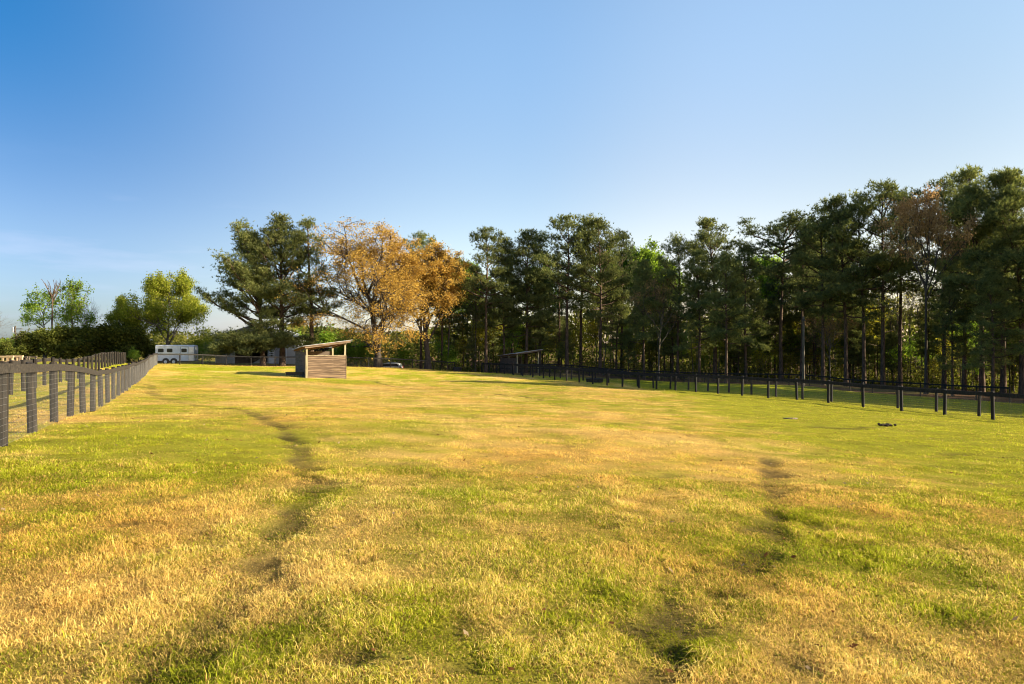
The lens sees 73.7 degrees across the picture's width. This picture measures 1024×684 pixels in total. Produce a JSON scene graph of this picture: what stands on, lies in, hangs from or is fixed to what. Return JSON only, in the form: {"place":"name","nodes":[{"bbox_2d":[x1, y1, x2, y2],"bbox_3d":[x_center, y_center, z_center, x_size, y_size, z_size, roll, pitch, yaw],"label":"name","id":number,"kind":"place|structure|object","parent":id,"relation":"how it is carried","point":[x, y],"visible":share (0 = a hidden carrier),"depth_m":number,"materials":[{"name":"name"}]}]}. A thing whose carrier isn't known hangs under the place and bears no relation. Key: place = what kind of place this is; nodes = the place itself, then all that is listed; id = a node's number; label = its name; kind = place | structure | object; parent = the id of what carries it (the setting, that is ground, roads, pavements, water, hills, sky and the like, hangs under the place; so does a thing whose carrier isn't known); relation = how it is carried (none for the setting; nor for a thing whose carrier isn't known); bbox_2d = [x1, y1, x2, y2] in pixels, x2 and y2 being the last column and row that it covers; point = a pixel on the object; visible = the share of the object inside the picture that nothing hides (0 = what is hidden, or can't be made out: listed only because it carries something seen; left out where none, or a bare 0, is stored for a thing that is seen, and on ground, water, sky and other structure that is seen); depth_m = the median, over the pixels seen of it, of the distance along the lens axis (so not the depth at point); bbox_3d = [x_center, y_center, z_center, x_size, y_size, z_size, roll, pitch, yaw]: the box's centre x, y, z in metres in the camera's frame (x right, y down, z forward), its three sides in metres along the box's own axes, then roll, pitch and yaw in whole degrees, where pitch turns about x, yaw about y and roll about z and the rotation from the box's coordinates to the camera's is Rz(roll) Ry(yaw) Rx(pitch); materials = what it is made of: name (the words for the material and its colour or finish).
{"place":"outdoors","nodes":[
{"label":"outdoors","id":0,"kind":"place"},
{"bbox_2d":[0,343,1023,683],"bbox_3d":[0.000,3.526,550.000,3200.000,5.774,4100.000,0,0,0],"label":"ground","id":1,"kind":"structure","parent":0,"point":[440,407],"depth_m":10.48,"materials":[{"name":"green plant"}]},
{"bbox_2d":[0,339,22,360],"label":"evergreen bush","id":2,"kind":"object","parent":1,"relation":"on","point":[7,348],"visible":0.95,"depth_m":89.69,"materials":[{"name":"green plant"}]},
{"bbox_2d":[9,329,35,359],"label":"evergreen bush","id":3,"kind":"object","parent":1,"relation":"on","point":[23,344],"visible":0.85,"depth_m":91.92,"materials":[{"name":"green plant"}]},
{"bbox_2d":[17,284,75,357],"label":"feathery tree","id":4,"kind":"object","parent":1,"relation":"on","point":[32,307],"visible":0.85,"depth_m":99.07,"materials":[{"name":"green plant"}]},
{"bbox_2d":[25,326,83,358],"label":"evergreen bush","id":5,"kind":"object","parent":1,"relation":"on","point":[42,335],"visible":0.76,"depth_m":93.15,"materials":[{"name":"green plant"}]},
{"bbox_2d":[37,323,76,359],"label":"evergreen bush","id":6,"kind":"object","parent":1,"relation":"on","point":[55,354],"visible":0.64,"depth_m":93.60,"materials":[{"name":"green plant"}]},
{"bbox_2d":[6,351,125,394],"bbox_3d":[-32.169,1.815,52.739,0.230,2.224,63.605,0,0,-26],"label":"board and wire fence","id":7,"kind":"object","parent":1,"relation":"on","point":[117,360],"visible":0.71,"depth_m":41.74,"materials":[{"name":"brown wood"}]},
{"bbox_2d":[53,275,100,326],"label":"feathery tree","id":8,"kind":"object","parent":1,"relation":"on","point":[71,290],"visible":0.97,"depth_m":100.39,"materials":[{"name":"green plant"}]},
{"bbox_2d":[0,353,157,446],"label":"board and wire fence","id":9,"kind":"object","parent":1,"relation":"on","point":[129,375],"visible":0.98,"depth_m":14.99,"materials":[{"name":"grey wood"}]},
{"bbox_2d":[57,323,105,360],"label":"evergreen bush","id":10,"kind":"object","parent":1,"relation":"on","point":[74,332],"visible":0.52,"depth_m":95.56,"materials":[{"name":"green plant"}]},
{"bbox_2d":[66,320,120,361],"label":"evergreen bush","id":11,"kind":"object","parent":1,"relation":"on","point":[96,331],"visible":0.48,"depth_m":94.66,"materials":[{"name":"green plant"}]},
{"bbox_2d":[99,322,148,361],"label":"evergreen bush","id":12,"kind":"object","parent":1,"relation":"on","point":[123,337],"visible":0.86,"depth_m":94.77,"materials":[{"name":"green plant"}]},
{"bbox_2d":[103,293,149,333],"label":"leafy tree","id":13,"kind":"object","parent":1,"relation":"on","point":[114,317],"visible":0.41,"depth_m":99.53,"materials":[{"name":"green plant"}]},
{"bbox_2d":[113,333,155,361],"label":"evergreen bush","id":14,"kind":"object","parent":1,"relation":"on","point":[145,342],"visible":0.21,"depth_m":99.05,"materials":[{"name":"green plant"}]},
{"bbox_2d":[116,267,215,361],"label":"leafy tree","id":15,"kind":"object","parent":1,"relation":"on","point":[159,301],"visible":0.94,"depth_m":101.68,"materials":[{"name":"green plant"}]},
{"bbox_2d":[155,345,201,363],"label":"horse trailer","id":16,"kind":"object","parent":1,"relation":"on","point":[176,349],"visible":0.94,"depth_m":92.24,"materials":[{"name":"white paint"}]},
{"bbox_2d":[193,217,296,364],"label":"pine tree","id":17,"kind":"object","parent":1,"relation":"on","point":[232,268],"visible":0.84,"depth_m":90.92,"materials":[{"name":"green plant"}]},
{"bbox_2d":[215,326,302,363],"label":"metal barn","id":18,"kind":"structure","parent":1,"relation":"on","point":[289,351],"depth_m":106.91,"materials":[{"name":"grey"}]},
{"bbox_2d":[233,210,320,365],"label":"pine tree","id":19,"kind":"object","parent":1,"relation":"on","point":[279,233],"visible":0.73,"depth_m":92.06,"materials":[{"name":"green plant"}]},
{"bbox_2d":[157,353,454,370],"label":"board and wire fence","id":20,"kind":"object","parent":1,"relation":"on","point":[251,363],"visible":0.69,"depth_m":86.71,"materials":[{"name":"black paint"}]},
{"bbox_2d":[277,214,347,350],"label":"pine tree","id":21,"kind":"object","parent":1,"relation":"on","point":[307,223],"visible":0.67,"depth_m":94.19,"materials":[{"name":"green plant"}]},
{"bbox_2d":[293,340,350,378],"bbox_3d":[-17.645,1.797,63.150,4.370,4.006,5.800,0,0,-27],"label":"run in shed","id":22,"kind":"object","parent":1,"relation":"on","point":[317,364],"visible":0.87,"depth_m":60.96,"materials":[{"name":"wood"}]},
{"bbox_2d":[316,324,339,347],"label":"leafy bush","id":23,"kind":"object","parent":1,"relation":"on","point":[326,336],"visible":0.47,"depth_m":133.86,"materials":[{"name":"green plant"}]},
{"bbox_2d":[330,333,356,362],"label":"leafy bush","id":24,"kind":"object","parent":1,"relation":"on","point":[340,350],"visible":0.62,"depth_m":103.36,"materials":[{"name":"green plant"}]},
{"bbox_2d":[347,338,381,366],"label":"leafy bush","id":25,"kind":"object","parent":1,"relation":"on","point":[361,348],"visible":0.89,"depth_m":102.60,"materials":[{"name":"green plant"}]},
{"bbox_2d":[274,216,460,366],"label":"golden tree","id":26,"kind":"object","parent":1,"relation":"on","point":[360,257],"visible":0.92,"depth_m":92.14,"materials":[{"name":"orange plant"}]},
{"bbox_2d":[387,344,415,366],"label":"leafy bush","id":27,"kind":"object","parent":1,"relation":"on","point":[403,353],"visible":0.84,"depth_m":99.72,"materials":[{"name":"green plant"}]},
{"bbox_2d":[402,230,445,368],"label":"pine tree","id":28,"kind":"object","parent":1,"relation":"on","point":[423,237],"visible":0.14,"depth_m":107.77,"materials":[{"name":"green plant"}]},
{"bbox_2d":[370,237,481,369],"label":"golden tree","id":29,"kind":"object","parent":1,"relation":"on","point":[436,253],"visible":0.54,"depth_m":96.74,"materials":[{"name":"orange plant"}]},
{"bbox_2d":[440,344,460,366],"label":"leafy bush","id":30,"kind":"object","parent":1,"relation":"on","point":[452,357],"visible":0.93,"depth_m":101.48,"materials":[{"name":"green plant"}]},
{"bbox_2d":[430,296,473,369],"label":"pine tree","id":31,"kind":"object","parent":1,"relation":"on","point":[456,321],"visible":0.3,"depth_m":105.86,"materials":[{"name":"green plant"}]},
{"bbox_2d":[446,318,477,366],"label":"pine tree","id":32,"kind":"object","parent":1,"relation":"on","point":[456,337],"visible":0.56,"depth_m":109.14,"materials":[{"name":"green plant"}]},
{"bbox_2d":[463,331,478,371],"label":"pine tree","id":33,"kind":"object","parent":1,"relation":"on","point":[471,334],"visible":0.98,"depth_m":102.30,"materials":[{"name":"green plant"}]},
{"bbox_2d":[456,264,493,369],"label":"pine tree","id":34,"kind":"object","parent":1,"relation":"on","point":[475,310],"visible":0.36,"depth_m":107.86,"materials":[{"name":"green plant"}]},
{"bbox_2d":[448,225,517,371],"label":"pine tree","id":35,"kind":"object","parent":1,"relation":"on","point":[485,247],"visible":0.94,"depth_m":97.57,"materials":[{"name":"green plant"}]},
{"bbox_2d":[473,315,498,359],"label":"sapling","id":36,"kind":"object","parent":1,"relation":"on","point":[488,335],"visible":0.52,"depth_m":105.86,"materials":[{"name":"green plant"}]},
{"bbox_2d":[0,304,978,370],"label":"woods","id":37,"kind":"object","parent":1,"relation":"on","point":[181,339],"visible":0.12,"depth_m":143.07,"materials":[{"name":"green plant"}]},
{"bbox_2d":[477,311,509,368],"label":"pine tree","id":38,"kind":"object","parent":1,"relation":"on","point":[492,346],"visible":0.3,"depth_m":112.10,"materials":[{"name":"green plant"}]},
{"bbox_2d":[471,236,530,354],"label":"pine tree","id":39,"kind":"object","parent":1,"relation":"on","point":[509,245],"visible":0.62,"depth_m":100.38,"materials":[{"name":"green plant"}]},
{"bbox_2d":[487,250,535,352],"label":"pine tree","id":40,"kind":"object","parent":1,"relation":"on","point":[521,310],"visible":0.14,"depth_m":105.76,"materials":[{"name":"green plant"}]},
{"bbox_2d":[498,349,542,372],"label":"run in shed","id":41,"kind":"object","parent":1,"relation":"on","point":[514,358],"visible":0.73,"depth_m":97.25,"materials":[{"name":"wood"}]},
{"bbox_2d":[497,228,557,372],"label":"pine tree","id":42,"kind":"object","parent":1,"relation":"on","point":[530,278],"visible":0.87,"depth_m":99.45,"materials":[{"name":"green plant"}]},
{"bbox_2d":[511,231,559,369],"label":"pine tree","id":43,"kind":"object","parent":1,"relation":"on","point":[540,241],"visible":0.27,"depth_m":103.77,"materials":[{"name":"green plant"}]},
{"bbox_2d":[522,312,552,371],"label":"pine tree","id":44,"kind":"object","parent":1,"relation":"on","point":[537,347],"visible":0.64,"depth_m":101.28,"materials":[{"name":"green plant"}]},
{"bbox_2d":[544,315,570,369],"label":"pine tree","id":45,"kind":"object","parent":1,"relation":"on","point":[562,323],"visible":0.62,"depth_m":110.22,"materials":[{"name":"green plant"}]},
{"bbox_2d":[556,327,575,359],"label":"pine tree","id":46,"kind":"object","parent":1,"relation":"on","point":[561,344],"visible":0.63,"depth_m":100.47,"materials":[{"name":"green plant"}]},
{"bbox_2d":[529,212,607,372],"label":"pine tree","id":47,"kind":"object","parent":1,"relation":"on","point":[568,222],"visible":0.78,"depth_m":98.26,"materials":[{"name":"green plant"}]},
{"bbox_2d":[558,212,616,373],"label":"pine tree","id":48,"kind":"object","parent":1,"relation":"on","point":[574,307],"visible":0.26,"depth_m":101.98,"materials":[{"name":"green plant"}]},
{"bbox_2d":[578,319,602,366],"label":"sapling","id":49,"kind":"object","parent":1,"relation":"on","point":[592,331],"visible":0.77,"depth_m":105.44,"materials":[{"name":"green plant"}]},
{"bbox_2d":[558,216,630,374],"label":"pine tree","id":50,"kind":"object","parent":1,"relation":"on","point":[606,272],"visible":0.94,"depth_m":97.64,"materials":[{"name":"green plant"}]},
{"bbox_2d":[597,296,637,375],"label":"pine tree","id":51,"kind":"object","parent":1,"relation":"on","point":[625,308],"visible":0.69,"depth_m":99.92,"materials":[{"name":"green plant"}]},
{"bbox_2d":[596,227,653,368],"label":"pine tree","id":52,"kind":"object","parent":1,"relation":"on","point":[623,253],"visible":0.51,"depth_m":101.08,"materials":[{"name":"green plant"}]},
{"bbox_2d":[618,330,638,376],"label":"pine tree","id":53,"kind":"object","parent":1,"relation":"on","point":[631,347],"visible":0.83,"depth_m":98.71,"materials":[{"name":"green plant"}]},
{"bbox_2d":[603,235,660,371],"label":"tree","id":54,"kind":"object","parent":1,"relation":"on","point":[644,252],"visible":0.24,"depth_m":112.54,"materials":[{"name":"plant"}]},
{"bbox_2d":[622,258,668,379],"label":"pine tree","id":55,"kind":"object","parent":1,"relation":"on","point":[644,271],"visible":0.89,"depth_m":91.53,"materials":[{"name":"green plant"}]},
{"bbox_2d":[629,265,693,379],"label":"bare tree","id":56,"kind":"object","parent":1,"relation":"on","point":[661,300],"visible":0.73,"depth_m":90.93,"materials":[{"name":"plant"}]},
{"bbox_2d":[653,306,690,379],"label":"pine tree","id":57,"kind":"object","parent":1,"relation":"on","point":[669,352],"visible":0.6,"depth_m":93.63,"materials":[{"name":"green plant"}]},
{"bbox_2d":[648,232,713,379],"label":"pine tree","id":58,"kind":"object","parent":1,"relation":"on","point":[672,263],"visible":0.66,"depth_m":90.78,"materials":[{"name":"green plant"}]},
{"bbox_2d":[668,248,730,381],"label":"pine tree","id":59,"kind":"object","parent":1,"relation":"on","point":[696,268],"visible":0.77,"depth_m":87.80,"materials":[{"name":"green plant"}]},
{"bbox_2d":[666,216,755,380],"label":"pine tree","id":60,"kind":"object","parent":1,"relation":"on","point":[707,225],"visible":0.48,"depth_m":90.53,"materials":[{"name":"green plant"}]},
{"bbox_2d":[430,350,1018,393],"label":"undergrowth","id":61,"kind":"object","parent":1,"relation":"on","point":[916,375],"visible":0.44,"depth_m":94.02,"materials":[{"name":"green plant"}]},
{"bbox_2d":[693,250,757,382],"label":"pine tree","id":62,"kind":"object","parent":1,"relation":"on","point":[723,261],"visible":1,"depth_m":83.29,"materials":[{"name":"green plant"}]},
{"bbox_2d":[720,316,757,380],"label":"pine tree","id":63,"kind":"object","parent":1,"relation":"on","point":[749,352],"visible":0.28,"depth_m":91.45,"materials":[{"name":"green plant"}]},
{"bbox_2d":[723,240,772,382],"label":"pine tree","id":64,"kind":"object","parent":1,"relation":"on","point":[742,253],"visible":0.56,"depth_m":85.35,"materials":[{"name":"green plant"}]},
{"bbox_2d":[481,363,1023,419],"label":"board and wire fence","id":65,"kind":"object","parent":1,"relation":"on","point":[970,409],"visible":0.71,"depth_m":46.94,"materials":[{"name":"black paint"}]},
{"bbox_2d":[499,363,1010,401],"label":"board fence","id":66,"kind":"object","parent":1,"relation":"on","point":[829,377],"visible":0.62,"depth_m":81.00,"materials":[{"name":"black paint"}]},
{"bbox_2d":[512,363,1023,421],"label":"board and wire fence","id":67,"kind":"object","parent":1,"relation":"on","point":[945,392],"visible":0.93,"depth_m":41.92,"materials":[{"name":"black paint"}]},
{"bbox_2d":[749,247,789,371],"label":"tree","id":68,"kind":"object","parent":1,"relation":"on","point":[763,290],"visible":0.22,"depth_m":102.25,"materials":[{"name":"plant"}]},
{"bbox_2d":[754,302,800,377],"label":"pine tree","id":69,"kind":"object","parent":1,"relation":"on","point":[774,327],"visible":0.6,"depth_m":92.25,"materials":[{"name":"green plant"}]},
{"bbox_2d":[761,264,796,373],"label":"pine tree","id":70,"kind":"object","parent":1,"relation":"on","point":[770,286],"visible":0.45,"depth_m":97.71,"materials":[{"name":"green plant"}]},
{"bbox_2d":[732,204,837,382],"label":"pine tree","id":71,"kind":"object","parent":1,"relation":"on","point":[776,230],"visible":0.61,"depth_m":84.72,"materials":[{"name":"green plant"}]},
{"bbox_2d":[778,320,800,378],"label":"pine tree","id":72,"kind":"object","parent":1,"relation":"on","point":[796,350],"visible":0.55,"depth_m":93.29,"materials":[{"name":"green plant"}]},
{"bbox_2d":[773,224,824,383],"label":"pine tree","id":73,"kind":"object","parent":1,"relation":"on","point":[783,288],"visible":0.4,"depth_m":83.88,"materials":[{"name":"green plant"}]},
{"bbox_2d":[802,316,805,385],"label":"trunk","id":74,"kind":"object","parent":1,"relation":"on","point":[803,347],"visible":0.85,"depth_m":75.90,"materials":[{"name":"grey plant"}]},
{"bbox_2d":[778,246,841,379],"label":"pine tree","id":75,"kind":"object","parent":1,"relation":"on","point":[797,315],"visible":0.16,"depth_m":90.44,"materials":[{"name":"green plant"}]},
{"bbox_2d":[796,301,831,379],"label":"pine tree","id":76,"kind":"object","parent":1,"relation":"on","point":[810,336],"visible":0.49,"depth_m":88.84,"materials":[{"name":"green plant"}]},
{"bbox_2d":[786,202,871,384],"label":"pine tree","id":77,"kind":"object","parent":1,"relation":"on","point":[809,220],"visible":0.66,"depth_m":79.66,"materials":[{"name":"green plant"}]},
{"bbox_2d":[818,321,843,381],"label":"sapling","id":78,"kind":"object","parent":1,"relation":"on","point":[834,341],"visible":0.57,"depth_m":84.61,"materials":[{"name":"green plant"}]},
{"bbox_2d":[805,301,858,380],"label":"bare tree","id":79,"kind":"object","parent":1,"relation":"on","point":[829,330],"visible":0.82,"depth_m":79.83,"materials":[{"name":"plant"}]},
{"bbox_2d":[797,192,897,386],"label":"pine tree","id":80,"kind":"object","parent":1,"relation":"on","point":[836,232],"visible":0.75,"depth_m":76.86,"materials":[{"name":"green plant"}]},
{"bbox_2d":[826,304,873,378],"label":"pine tree","id":81,"kind":"object","parent":1,"relation":"on","point":[841,352],"visible":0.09,"depth_m":86.45,"materials":[{"name":"green plant"}]},
{"bbox_2d":[835,295,876,382],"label":"pine tree","id":82,"kind":"object","parent":1,"relation":"on","point":[852,339],"visible":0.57,"depth_m":83.62,"materials":[{"name":"green plant"}]},
{"bbox_2d":[809,188,903,383],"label":"pine tree","id":83,"kind":"object","parent":1,"relation":"on","point":[841,249],"visible":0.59,"depth_m":76.88,"materials":[{"name":"green plant"}]},
{"bbox_2d":[848,341,868,382],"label":"pine tree","id":84,"kind":"object","parent":1,"relation":"on","point":[859,359],"visible":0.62,"depth_m":83.51,"materials":[{"name":"green plant"}]},
{"bbox_2d":[866,322,890,379],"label":"pine tree","id":85,"kind":"object","parent":1,"relation":"on","point":[876,328],"visible":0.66,"depth_m":86.26,"materials":[{"name":"green plant"}]},
{"bbox_2d":[817,177,940,384],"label":"pine tree","id":86,"kind":"object","parent":1,"relation":"on","point":[887,187],"visible":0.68,"depth_m":75.27,"materials":[{"name":"green plant"}]},
{"bbox_2d":[875,316,907,378],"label":"pine tree","id":87,"kind":"object","parent":1,"relation":"on","point":[888,328],"visible":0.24,"depth_m":85.20,"materials":[{"name":"green plant"}]},
{"bbox_2d":[879,331,910,384],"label":"pine tree","id":88,"kind":"object","parent":1,"relation":"on","point":[891,336],"visible":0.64,"depth_m":82.07,"materials":[{"name":"green plant"}]},
{"bbox_2d":[865,186,938,385],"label":"pine tree","id":89,"kind":"object","parent":1,"relation":"on","point":[900,373],"visible":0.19,"depth_m":77.85,"materials":[{"name":"green plant"}]},
{"bbox_2d":[886,341,920,366],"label":"sapling","id":90,"kind":"object","parent":1,"relation":"on","point":[903,350],"visible":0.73,"depth_m":81.07,"materials":[{"name":"green plant"}]},
{"bbox_2d":[908,291,941,385],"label":"pine tree","id":91,"kind":"object","parent":1,"relation":"on","point":[920,340],"visible":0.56,"depth_m":82.61,"materials":[{"name":"green plant"}]},
{"bbox_2d":[871,180,980,393],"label":"rusty tree","id":92,"kind":"object","parent":1,"relation":"on","point":[928,223],"visible":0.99,"depth_m":68.40,"materials":[{"name":"brown plant"}]},
{"bbox_2d":[894,174,982,388],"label":"pine tree","id":93,"kind":"object","parent":1,"relation":"on","point":[944,193],"visible":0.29,"depth_m":74.83,"materials":[{"name":"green plant"}]},
{"bbox_2d":[927,279,977,395],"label":"pine tree","id":94,"kind":"object","parent":1,"relation":"on","point":[950,292],"visible":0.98,"depth_m":65.87,"materials":[{"name":"green plant"}]},
{"bbox_2d":[923,177,1022,390],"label":"pine tree","id":95,"kind":"object","parent":1,"relation":"on","point":[964,375],"visible":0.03,"depth_m":71.76,"materials":[{"name":"green plant"}]},
{"bbox_2d":[924,163,1023,391],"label":"pine tree","id":96,"kind":"object","parent":1,"relation":"on","point":[968,175],"visible":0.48,"depth_m":67.16,"materials":[{"name":"green plant"}]},
{"bbox_2d":[932,167,1023,392],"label":"pine tree","id":97,"kind":"object","parent":1,"relation":"on","point":[984,235],"visible":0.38,"depth_m":65.77,"materials":[{"name":"green plant"}]},
{"bbox_2d":[953,268,1023,392],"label":"pine tree","id":98,"kind":"object","parent":1,"relation":"on","point":[991,324],"visible":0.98,"depth_m":61.76,"materials":[{"name":"green plant"}]},
{"bbox_2d":[957,166,1023,393],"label":"pine tree","id":99,"kind":"object","parent":1,"relation":"on","point":[1010,198],"visible":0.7,"depth_m":63.43,"materials":[{"name":"green plant"}]},
{"bbox_2d":[0,0,1023,342],"label":"sky","id":100,"kind":"structure","parent":0,"point":[133,133],"materials":[{"name":"blue"}]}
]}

